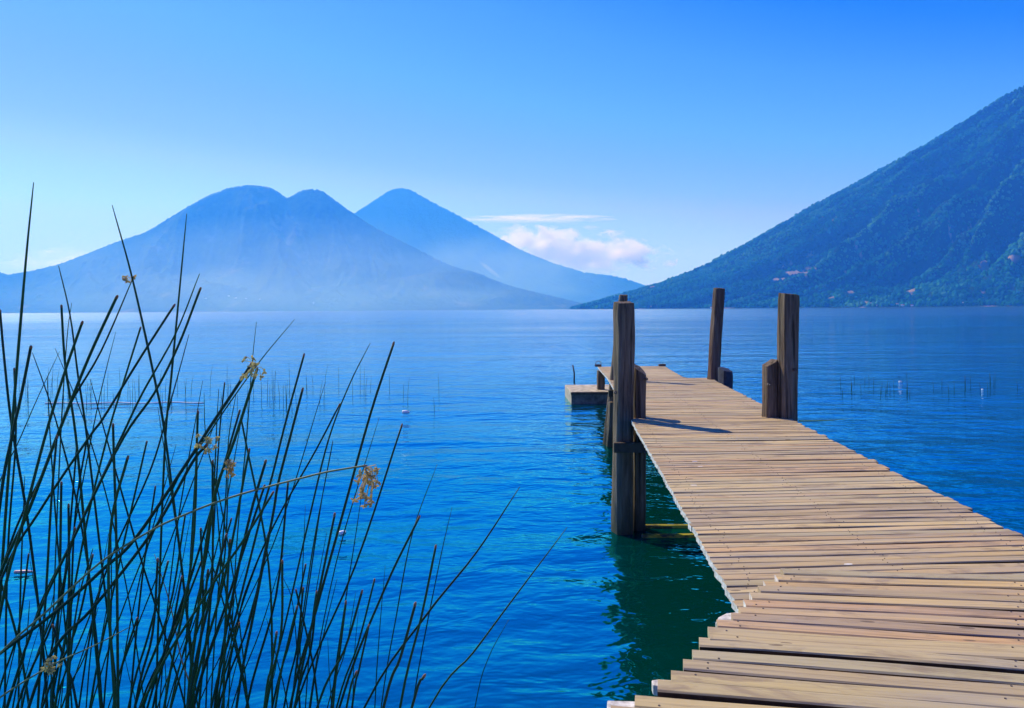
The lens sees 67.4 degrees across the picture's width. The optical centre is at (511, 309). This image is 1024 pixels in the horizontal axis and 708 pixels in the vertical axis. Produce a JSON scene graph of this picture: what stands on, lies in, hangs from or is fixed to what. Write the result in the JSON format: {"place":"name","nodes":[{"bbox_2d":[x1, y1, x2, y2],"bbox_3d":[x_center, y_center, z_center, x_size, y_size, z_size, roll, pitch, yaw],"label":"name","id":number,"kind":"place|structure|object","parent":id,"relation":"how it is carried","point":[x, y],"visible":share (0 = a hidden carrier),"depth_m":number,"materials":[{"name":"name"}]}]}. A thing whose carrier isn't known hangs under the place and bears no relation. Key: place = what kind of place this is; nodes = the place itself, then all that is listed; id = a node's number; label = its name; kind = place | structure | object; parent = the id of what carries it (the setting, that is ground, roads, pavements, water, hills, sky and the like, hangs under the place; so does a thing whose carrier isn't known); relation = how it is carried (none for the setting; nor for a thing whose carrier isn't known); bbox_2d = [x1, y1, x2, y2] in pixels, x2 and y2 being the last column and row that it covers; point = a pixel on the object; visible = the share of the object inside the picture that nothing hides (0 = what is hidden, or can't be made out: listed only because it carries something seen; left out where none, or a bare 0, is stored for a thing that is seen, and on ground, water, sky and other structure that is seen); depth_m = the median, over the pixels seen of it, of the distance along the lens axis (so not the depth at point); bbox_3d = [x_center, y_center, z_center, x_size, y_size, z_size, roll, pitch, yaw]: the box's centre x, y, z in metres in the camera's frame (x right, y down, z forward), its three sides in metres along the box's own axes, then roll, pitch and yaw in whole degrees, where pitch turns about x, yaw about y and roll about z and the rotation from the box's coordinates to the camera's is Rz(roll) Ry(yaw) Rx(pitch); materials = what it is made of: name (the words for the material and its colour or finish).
{"place":"outdoors","nodes":[
{"label":"outdoors","id":0,"kind":"place"},
{"bbox_2d":[0,271,581,312],"bbox_3d":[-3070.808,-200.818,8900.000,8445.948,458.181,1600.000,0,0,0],"label":"foothill","id":1,"kind":"structure","parent":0,"point":[447,290],"depth_m":8742.12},
{"bbox_2d":[0,185,582,312],"bbox_3d":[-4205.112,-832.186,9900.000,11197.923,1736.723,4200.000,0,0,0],"label":"twin peak mountain","id":2,"kind":"structure","parent":0,"point":[273,249],"depth_m":9828.77,"materials":[{"name":"stone"}]},
{"bbox_2d":[354,188,646,302],"bbox_3d":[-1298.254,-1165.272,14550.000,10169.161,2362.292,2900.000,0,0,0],"label":"cone mountain","id":3,"kind":"structure","parent":0,"point":[421,223],"depth_m":14525.13,"materials":[{"name":"stone"}]},
{"bbox_2d":[0,306,1023,707],"bbox_3d":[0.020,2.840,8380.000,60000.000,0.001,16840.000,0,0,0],"label":"water","id":4,"kind":"structure","parent":0,"point":[598,612],"depth_m":13.81,"materials":[{"name":"liquid"}]},
{"bbox_2d":[4,367,16,707],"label":"reed","id":5,"kind":"object","parent":4,"relation":"in","point":[8,541],"visible":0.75,"depth_m":2.41,"materials":[{"name":"green"}]},
{"bbox_2d":[0,553,29,689],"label":"reed","id":6,"kind":"object","parent":4,"relation":"in","point":[20,618],"visible":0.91,"depth_m":2.52,"materials":[{"name":"green"}]},
{"bbox_2d":[0,345,31,513],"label":"reed","id":7,"kind":"object","parent":4,"relation":"in","point":[14,423],"visible":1,"depth_m":2.20,"materials":[{"name":"green"}]},
{"bbox_2d":[2,584,30,707],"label":"reed","id":8,"kind":"object","parent":4,"relation":"in","point":[18,644],"visible":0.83,"depth_m":2.31,"materials":[{"name":"green"}]},
{"bbox_2d":[0,182,33,601],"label":"reed","id":9,"kind":"object","parent":4,"relation":"in","point":[13,410],"visible":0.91,"depth_m":2.30,"materials":[{"name":"plant"}]},
{"bbox_2d":[17,476,24,707],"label":"reed","id":10,"kind":"object","parent":4,"relation":"in","point":[20,588],"visible":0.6,"depth_m":2.72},
{"bbox_2d":[0,309,48,707],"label":"reed","id":11,"kind":"object","parent":4,"relation":"in","point":[23,496],"visible":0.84,"depth_m":2.40,"materials":[{"name":"green"}]},
{"bbox_2d":[0,321,83,620],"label":"reed","id":12,"kind":"object","parent":4,"relation":"in","point":[35,473],"visible":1,"depth_m":2.03,"materials":[{"name":"green"}]},
{"bbox_2d":[15,527,75,707],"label":"reed","id":13,"kind":"object","parent":4,"relation":"in","point":[45,639],"visible":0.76,"depth_m":2.36,"materials":[{"name":"green"}]},
{"bbox_2d":[36,435,57,707],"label":"reed","id":14,"kind":"object","parent":4,"relation":"in","point":[47,571],"visible":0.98,"depth_m":2.12,"materials":[{"name":"green"}]},
{"bbox_2d":[51,481,62,707],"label":"reed","id":15,"kind":"object","parent":4,"relation":"in","point":[59,587],"visible":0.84,"depth_m":2.31,"materials":[{"name":"green"}]},
{"bbox_2d":[40,449,76,707],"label":"reed","id":16,"kind":"object","parent":4,"relation":"in","point":[71,510],"visible":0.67,"depth_m":2.44,"materials":[{"name":"green"}]},
{"bbox_2d":[0,295,117,577],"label":"reed","id":17,"kind":"object","parent":4,"relation":"in","point":[60,428],"visible":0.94,"depth_m":2.25,"materials":[{"name":"green"}]},
{"bbox_2d":[47,378,72,707],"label":"reed","id":18,"kind":"object","parent":4,"relation":"in","point":[58,542],"visible":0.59,"depth_m":2.63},
{"bbox_2d":[50,303,71,704],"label":"reed","id":19,"kind":"object","parent":4,"relation":"in","point":[58,497],"visible":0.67,"depth_m":2.88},
{"bbox_2d":[0,626,130,697],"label":"reed","id":20,"kind":"object","parent":4,"relation":"in","point":[49,670],"visible":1,"depth_m":1.90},
{"bbox_2d":[52,624,78,707],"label":"reed","id":21,"kind":"object","parent":4,"relation":"in","point":[65,663],"visible":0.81,"depth_m":2.21,"materials":[{"name":"green"}]},
{"bbox_2d":[32,352,102,707],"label":"reed","id":22,"kind":"object","parent":4,"relation":"in","point":[78,510],"visible":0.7,"depth_m":2.56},
{"bbox_2d":[41,554,93,707],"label":"reed","id":23,"kind":"object","parent":4,"relation":"in","point":[65,653],"visible":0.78,"depth_m":2.20,"materials":[{"name":"green"}]},
{"bbox_2d":[66,503,70,707],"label":"reed","id":24,"kind":"object","parent":4,"relation":"in","point":[69,578],"visible":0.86,"depth_m":2.14,"materials":[{"name":"green"}]},
{"bbox_2d":[4,275,135,558],"bbox_3d":[-1.561,1.524,2.401,0.789,3.262,0.035,0,0,0],"label":"reed","id":25,"kind":"object","parent":4,"relation":"in","point":[125,279],"visible":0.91,"depth_m":2.40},
{"bbox_2d":[69,443,86,698],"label":"reed","id":26,"kind":"object","parent":4,"relation":"in","point":[74,525],"visible":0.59,"depth_m":2.42,"materials":[{"name":"green"}]},
{"bbox_2d":[65,549,92,707],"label":"reed","id":27,"kind":"object","parent":4,"relation":"in","point":[68,680],"visible":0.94,"depth_m":2.05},
{"bbox_2d":[60,305,101,707],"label":"reed","id":28,"kind":"object","parent":4,"relation":"in","point":[82,509],"visible":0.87,"depth_m":2.43,"materials":[{"name":"green"}]},
{"bbox_2d":[56,332,115,661],"bbox_3d":[-1.718,1.810,3.004,0.362,3.440,0.005,0,0,0],"label":"reed","id":29,"kind":"object","parent":4,"relation":"in","point":[83,481],"visible":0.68,"depth_m":3.00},
{"bbox_2d":[58,266,116,703],"bbox_3d":[-1.332,1.478,2.500,0.267,3.243,0.007,0,0,0],"label":"reed","id":30,"kind":"object","parent":4,"relation":"in","point":[91,476],"visible":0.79,"depth_m":2.50,"materials":[{"name":"plant"}]},
{"bbox_2d":[0,304,175,584],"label":"reed","id":31,"kind":"object","parent":4,"relation":"in","point":[87,439],"visible":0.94,"depth_m":2.14,"materials":[{"name":"green"}]},
{"bbox_2d":[54,327,140,707],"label":"reed","id":32,"kind":"object","parent":4,"relation":"in","point":[83,538],"visible":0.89,"depth_m":2.41,"materials":[{"name":"green"}]},
{"bbox_2d":[55,349,144,707],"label":"reed","id":33,"kind":"object","parent":4,"relation":"in","point":[114,532],"visible":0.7,"depth_m":2.82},
{"bbox_2d":[5,287,201,707],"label":"reed","id":34,"kind":"object","parent":4,"relation":"in","point":[94,494],"visible":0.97,"depth_m":2.22,"materials":[{"name":"green"}]},
{"bbox_2d":[8,274,199,707],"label":"reed","id":35,"kind":"object","parent":4,"relation":"in","point":[140,397],"visible":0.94,"depth_m":2.23,"materials":[{"name":"plant"}]},
{"bbox_2d":[112,423,119,707],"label":"reed","id":36,"kind":"object","parent":4,"relation":"in","point":[117,587],"visible":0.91,"depth_m":2.04,"materials":[{"name":"green"}]},
{"bbox_2d":[107,455,128,707],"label":"reed","id":37,"kind":"object","parent":4,"relation":"in","point":[108,590],"visible":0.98,"depth_m":2.02,"materials":[{"name":"green"}]},
{"bbox_2d":[89,441,147,707],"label":"reed","id":38,"kind":"object","parent":4,"relation":"in","point":[111,599],"visible":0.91,"depth_m":2.44,"materials":[{"name":"green"}]},
{"bbox_2d":[27,434,219,707],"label":"reed","id":39,"kind":"object","parent":4,"relation":"in","point":[102,596],"visible":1,"depth_m":2.10,"materials":[{"name":"green"}]},
{"bbox_2d":[0,355,266,654],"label":"reed","id":40,"kind":"object","parent":4,"relation":"in","point":[252,366],"visible":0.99,"depth_m":2.10,"materials":[{"name":"brown"}]},
{"bbox_2d":[78,335,188,707],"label":"reed","id":41,"kind":"object","parent":4,"relation":"in","point":[138,497],"visible":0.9,"depth_m":2.51,"materials":[{"name":"plant"}]},
{"bbox_2d":[90,380,185,707],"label":"reed","id":42,"kind":"object","parent":4,"relation":"in","point":[149,586],"visible":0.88,"depth_m":2.66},
{"bbox_2d":[130,486,155,707],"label":"reed","id":43,"kind":"object","parent":4,"relation":"in","point":[136,631],"visible":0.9,"depth_m":2.45,"materials":[{"name":"green"}]},
{"bbox_2d":[133,558,158,707],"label":"reed","id":44,"kind":"object","parent":4,"relation":"in","point":[151,637],"visible":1,"depth_m":2.09,"materials":[{"name":"green"}]},
{"bbox_2d":[116,446,175,705],"bbox_3d":[-1.552,1.984,3.116,0.400,2.870,0.006,0,0,0],"label":"reed","id":45,"kind":"object","parent":4,"relation":"in","point":[138,586],"visible":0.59,"depth_m":3.11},
{"bbox_2d":[127,561,168,707],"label":"reed","id":46,"kind":"object","parent":4,"relation":"in","point":[144,647],"visible":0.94,"depth_m":2.39,"materials":[{"name":"green"}]},
{"bbox_2d":[112,205,194,707],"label":"reed","id":47,"kind":"object","parent":4,"relation":"in","point":[169,466],"visible":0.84,"depth_m":2.40,"materials":[{"name":"plant"}]},
{"bbox_2d":[137,516,185,702],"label":"reed","id":48,"kind":"object","parent":4,"relation":"in","point":[160,636],"visible":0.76,"depth_m":2.59,"materials":[{"name":"green"}]},
{"bbox_2d":[108,407,220,707],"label":"reed","id":49,"kind":"object","parent":4,"relation":"in","point":[161,562],"visible":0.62,"depth_m":3.13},
{"bbox_2d":[152,576,182,707],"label":"reed","id":50,"kind":"object","parent":4,"relation":"in","point":[168,645],"visible":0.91,"depth_m":2.28,"materials":[{"name":"green"}]},
{"bbox_2d":[155,214,186,707],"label":"reed","id":51,"kind":"object","parent":4,"relation":"in","point":[161,522],"visible":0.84,"depth_m":2.50,"materials":[{"name":"plant"}]},
{"bbox_2d":[163,410,198,707],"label":"reed","id":52,"kind":"object","parent":4,"relation":"in","point":[189,575],"visible":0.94,"depth_m":2.19,"materials":[{"name":"green"}]},
{"bbox_2d":[159,381,202,707],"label":"reed","id":53,"kind":"object","parent":4,"relation":"in","point":[173,552],"visible":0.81,"depth_m":3.06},
{"bbox_2d":[183,475,194,707],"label":"reed","id":54,"kind":"object","parent":4,"relation":"in","point":[188,599],"visible":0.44,"depth_m":2.62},
{"bbox_2d":[0,464,380,653],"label":"reed","id":55,"kind":"object","parent":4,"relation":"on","point":[365,480],"visible":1,"depth_m":1.95,"materials":[{"name":"brown"}]},
{"bbox_2d":[91,319,294,707],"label":"reed","id":56,"kind":"object","parent":4,"relation":"in","point":[163,510],"visible":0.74,"depth_m":2.80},
{"bbox_2d":[146,409,240,707],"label":"reed","id":57,"kind":"object","parent":4,"relation":"in","point":[192,571],"visible":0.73,"depth_m":2.35,"materials":[{"name":"green"}]},
{"bbox_2d":[169,389,218,707],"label":"reed","id":58,"kind":"object","parent":4,"relation":"in","point":[204,570],"visible":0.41,"depth_m":2.83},
{"bbox_2d":[191,569,208,707],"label":"reed","id":59,"kind":"object","parent":4,"relation":"in","point":[205,591],"visible":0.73,"depth_m":2.23,"materials":[{"name":"green"}]},
{"bbox_2d":[170,518,231,707],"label":"reed","id":60,"kind":"object","parent":4,"relation":"in","point":[179,678],"visible":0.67,"depth_m":2.40,"materials":[{"name":"green"}]},
{"bbox_2d":[166,426,240,707],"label":"reed","id":61,"kind":"object","parent":4,"relation":"in","point":[210,568],"visible":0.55,"depth_m":3.12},
{"bbox_2d":[198,460,213,707],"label":"reed","id":62,"kind":"object","parent":4,"relation":"in","point":[212,561],"visible":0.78,"depth_m":2.46,"materials":[{"name":"green"}]},
{"bbox_2d":[139,491,273,707],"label":"reed","id":63,"kind":"object","parent":4,"relation":"in","point":[201,602],"visible":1,"depth_m":2.09,"materials":[{"name":"green"}]},
{"bbox_2d":[187,533,227,707],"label":"reed","id":64,"kind":"object","parent":4,"relation":"in","point":[203,627],"visible":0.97,"depth_m":2.12,"materials":[{"name":"green"}]},
{"bbox_2d":[205,382,224,707],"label":"reed","id":65,"kind":"object","parent":4,"relation":"in","point":[214,530],"visible":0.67,"depth_m":2.73,"materials":[{"name":"green"}]},
{"bbox_2d":[190,448,250,707],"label":"reed","id":66,"kind":"object","parent":4,"relation":"in","point":[221,588],"visible":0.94,"depth_m":2.21,"materials":[{"name":"green"}]},
{"bbox_2d":[186,367,257,707],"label":"reed","id":67,"kind":"object","parent":4,"relation":"in","point":[228,463],"visible":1,"depth_m":2.20,"materials":[{"name":"green"}]},
{"bbox_2d":[210,396,235,705],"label":"reed","id":68,"kind":"object","parent":4,"relation":"in","point":[220,566],"visible":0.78,"depth_m":2.64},
{"bbox_2d":[204,399,247,693],"bbox_3d":[-1.033,1.907,2.919,0.254,3.182,0.005,0,0,0],"label":"reed","id":69,"kind":"object","parent":4,"relation":"in","point":[230,561],"visible":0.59,"depth_m":2.92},
{"bbox_2d":[222,538,230,707],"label":"reed","id":70,"kind":"object","parent":4,"relation":"in","point":[225,628],"visible":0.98,"depth_m":2.19,"materials":[{"name":"green"}]},
{"bbox_2d":[194,484,265,705],"bbox_3d":[-0.982,2.064,2.308,0.503,3.072,0.008,0,0,0],"label":"reed","id":71,"kind":"object","parent":4,"relation":"in","point":[220,619],"visible":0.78,"depth_m":2.31,"materials":[{"name":"green"}]},
{"bbox_2d":[213,459,249,707],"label":"reed","id":72,"kind":"object","parent":4,"relation":"in","point":[228,601],"visible":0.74,"depth_m":2.67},
{"bbox_2d":[213,459,266,707],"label":"reed","id":73,"kind":"object","parent":4,"relation":"in","point":[239,562],"visible":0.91,"depth_m":2.22,"materials":[{"name":"green"}]},
{"bbox_2d":[228,322,256,707],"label":"reed","id":74,"kind":"object","parent":4,"relation":"in","point":[238,519],"visible":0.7,"depth_m":2.93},
{"bbox_2d":[219,533,267,706],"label":"reed","id":75,"kind":"object","parent":4,"relation":"in","point":[234,660],"visible":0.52,"depth_m":2.68,"materials":[{"name":"green"}]},
{"bbox_2d":[241,420,272,705],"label":"reed","id":76,"kind":"object","parent":4,"relation":"in","point":[263,529],"visible":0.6,"depth_m":2.61,"materials":[{"name":"green"}]},
{"bbox_2d":[210,353,304,707],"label":"reed","id":77,"kind":"object","parent":4,"relation":"in","point":[252,549],"visible":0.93,"depth_m":2.21,"materials":[{"name":"green"}]},
{"bbox_2d":[196,384,324,707],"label":"reed","id":78,"kind":"object","parent":4,"relation":"in","point":[274,539],"visible":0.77,"depth_m":3.28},
{"bbox_2d":[245,482,288,707],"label":"reed","id":79,"kind":"object","parent":4,"relation":"in","point":[270,619],"visible":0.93,"depth_m":2.40,"materials":[{"name":"green"}]},
{"bbox_2d":[235,387,303,707],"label":"reed","id":80,"kind":"object","parent":4,"relation":"in","point":[263,561],"visible":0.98,"depth_m":2.24,"materials":[{"name":"green"}]},
{"bbox_2d":[263,631,277,707],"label":"reed","id":81,"kind":"object","parent":4,"relation":"in","point":[270,670],"visible":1,"depth_m":2.12,"materials":[{"name":"green"}]},
{"bbox_2d":[266,560,283,707],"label":"reed","id":82,"kind":"object","parent":4,"relation":"in","point":[281,624],"visible":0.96,"depth_m":2.23,"materials":[{"name":"green"}]},
{"bbox_2d":[221,403,340,707],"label":"reed","id":83,"kind":"object","parent":4,"relation":"in","point":[258,558],"visible":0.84,"depth_m":2.57,"materials":[{"name":"green"}]},
{"bbox_2d":[274,605,297,707],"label":"reed","id":84,"kind":"object","parent":4,"relation":"in","point":[283,660],"visible":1,"depth_m":2.29,"materials":[{"name":"green"}]},
{"bbox_2d":[283,587,303,707],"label":"reed","id":85,"kind":"object","parent":4,"relation":"in","point":[286,692],"visible":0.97,"depth_m":2.57,"materials":[{"name":"green"}]},
{"bbox_2d":[295,589,318,707],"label":"reed","id":86,"kind":"object","parent":4,"relation":"in","point":[313,667],"visible":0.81,"depth_m":2.51,"materials":[{"name":"green"}]},
{"bbox_2d":[291,441,332,707],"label":"reed","id":87,"kind":"object","parent":4,"relation":"in","point":[311,570],"visible":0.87,"depth_m":2.80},
{"bbox_2d":[293,444,332,683],"bbox_3d":[-0.781,1.882,2.840,0.260,2.786,0.005,0,0,0],"label":"reed","id":88,"kind":"object","parent":4,"relation":"in","point":[308,580],"visible":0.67,"depth_m":2.84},
{"bbox_2d":[294,512,335,707],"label":"reed","id":89,"kind":"object","parent":4,"relation":"in","point":[312,621],"visible":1,"depth_m":2.24,"materials":[{"name":"green"}]},
{"bbox_2d":[267,344,369,706],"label":"reed","id":90,"kind":"object","parent":4,"relation":"in","point":[312,507],"visible":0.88,"depth_m":2.50,"materials":[{"name":"plant"}]},
{"bbox_2d":[316,589,362,707],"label":"reed","id":91,"kind":"object","parent":4,"relation":"in","point":[341,656],"visible":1,"depth_m":2.20,"materials":[{"name":"green"}]},
{"bbox_2d":[332,600,346,707],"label":"reed","id":92,"kind":"object","parent":4,"relation":"in","point":[339,653],"visible":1,"depth_m":2.20,"materials":[{"name":"green"}]},
{"bbox_2d":[289,341,394,707],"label":"reed","id":93,"kind":"object","parent":4,"relation":"in","point":[340,522],"visible":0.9,"depth_m":2.30,"materials":[{"name":"green"}]},
{"bbox_2d":[308,419,378,707],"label":"reed","id":94,"kind":"object","parent":4,"relation":"in","point":[334,570],"visible":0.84,"depth_m":3.36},
{"bbox_2d":[297,423,402,703],"bbox_3d":[-0.690,2.011,2.425,0.712,3.298,0.006,0,0,0],"label":"reed","id":95,"kind":"object","parent":4,"relation":"in","point":[332,618],"visible":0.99,"depth_m":2.42,"materials":[{"name":"green"}]},
{"bbox_2d":[336,578,374,707],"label":"reed","id":96,"kind":"object","parent":4,"relation":"in","point":[348,669],"visible":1,"depth_m":2.67,"materials":[{"name":"green"}]},
{"bbox_2d":[338,515,420,707],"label":"reed","id":97,"kind":"object","parent":4,"relation":"in","point":[373,614],"visible":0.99,"depth_m":2.31,"materials":[{"name":"green"}]},
{"bbox_2d":[382,602,416,707],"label":"reed","id":98,"kind":"object","parent":4,"relation":"in","point":[400,657],"visible":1,"depth_m":2.05,"materials":[{"name":"green"}]},
{"bbox_2d":[381,466,436,707],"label":"reed","id":99,"kind":"object","parent":4,"relation":"in","point":[399,598],"visible":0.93,"depth_m":2.99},
{"bbox_2d":[399,545,436,707],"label":"reed","id":100,"kind":"object","parent":4,"relation":"in","point":[416,635],"visible":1,"depth_m":2.29,"materials":[{"name":"green"}]},
{"bbox_2d":[413,509,451,696],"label":"reed","id":101,"kind":"object","parent":4,"relation":"in","point":[430,607],"visible":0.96,"depth_m":2.89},
{"bbox_2d":[363,487,519,707],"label":"reed","id":102,"kind":"object","parent":4,"relation":"in","point":[415,629],"visible":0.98,"depth_m":2.30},
{"bbox_2d":[428,528,566,707],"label":"reed","id":103,"kind":"object","parent":4,"relation":"in","point":[464,662],"visible":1,"depth_m":2.30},
{"bbox_2d":[565,385,608,403],"bbox_3d":[3.053,2.886,24.000,2.649,0.865,2.187,0,0,0],"label":"concrete float","id":104,"kind":"object","parent":4,"relation":"on","point":[583,394],"visible":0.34,"depth_m":22.93,"materials":[{"name":"concrete"}]},
{"bbox_2d":[595,288,1023,611],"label":"wooden pier","id":105,"kind":"structure","parent":4,"relation":"in","point":[769,487],"depth_m":6.31,"materials":[{"name":"wood"}]},
{"bbox_2d":[607,568,1023,707],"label":"boardwalk","id":106,"kind":"structure","parent":4,"relation":"on","point":[801,638],"depth_m":3.06,"materials":[{"name":"wood"}]},
{"bbox_2d":[0,0,1023,284],"label":"sky","id":107,"kind":"structure","parent":0,"point":[645,142],"materials":[{"name":"blue"}]},
{"bbox_2d":[589,90,1023,308],"bbox_3d":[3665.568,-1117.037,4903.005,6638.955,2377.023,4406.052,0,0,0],"label":"forested hillside","id":108,"kind":"structure","parent":0,"point":[1017,202],"depth_m":4415.77,"materials":[{"name":"plant"}]},
{"bbox_2d":[570,85,1023,308],"bbox_3d":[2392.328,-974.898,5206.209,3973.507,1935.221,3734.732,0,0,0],"label":"forest","id":109,"kind":"object","parent":108,"relation":"on","point":[660,295],"visible":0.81,"depth_m":4530.85,"materials":[{"name":"green plant"}]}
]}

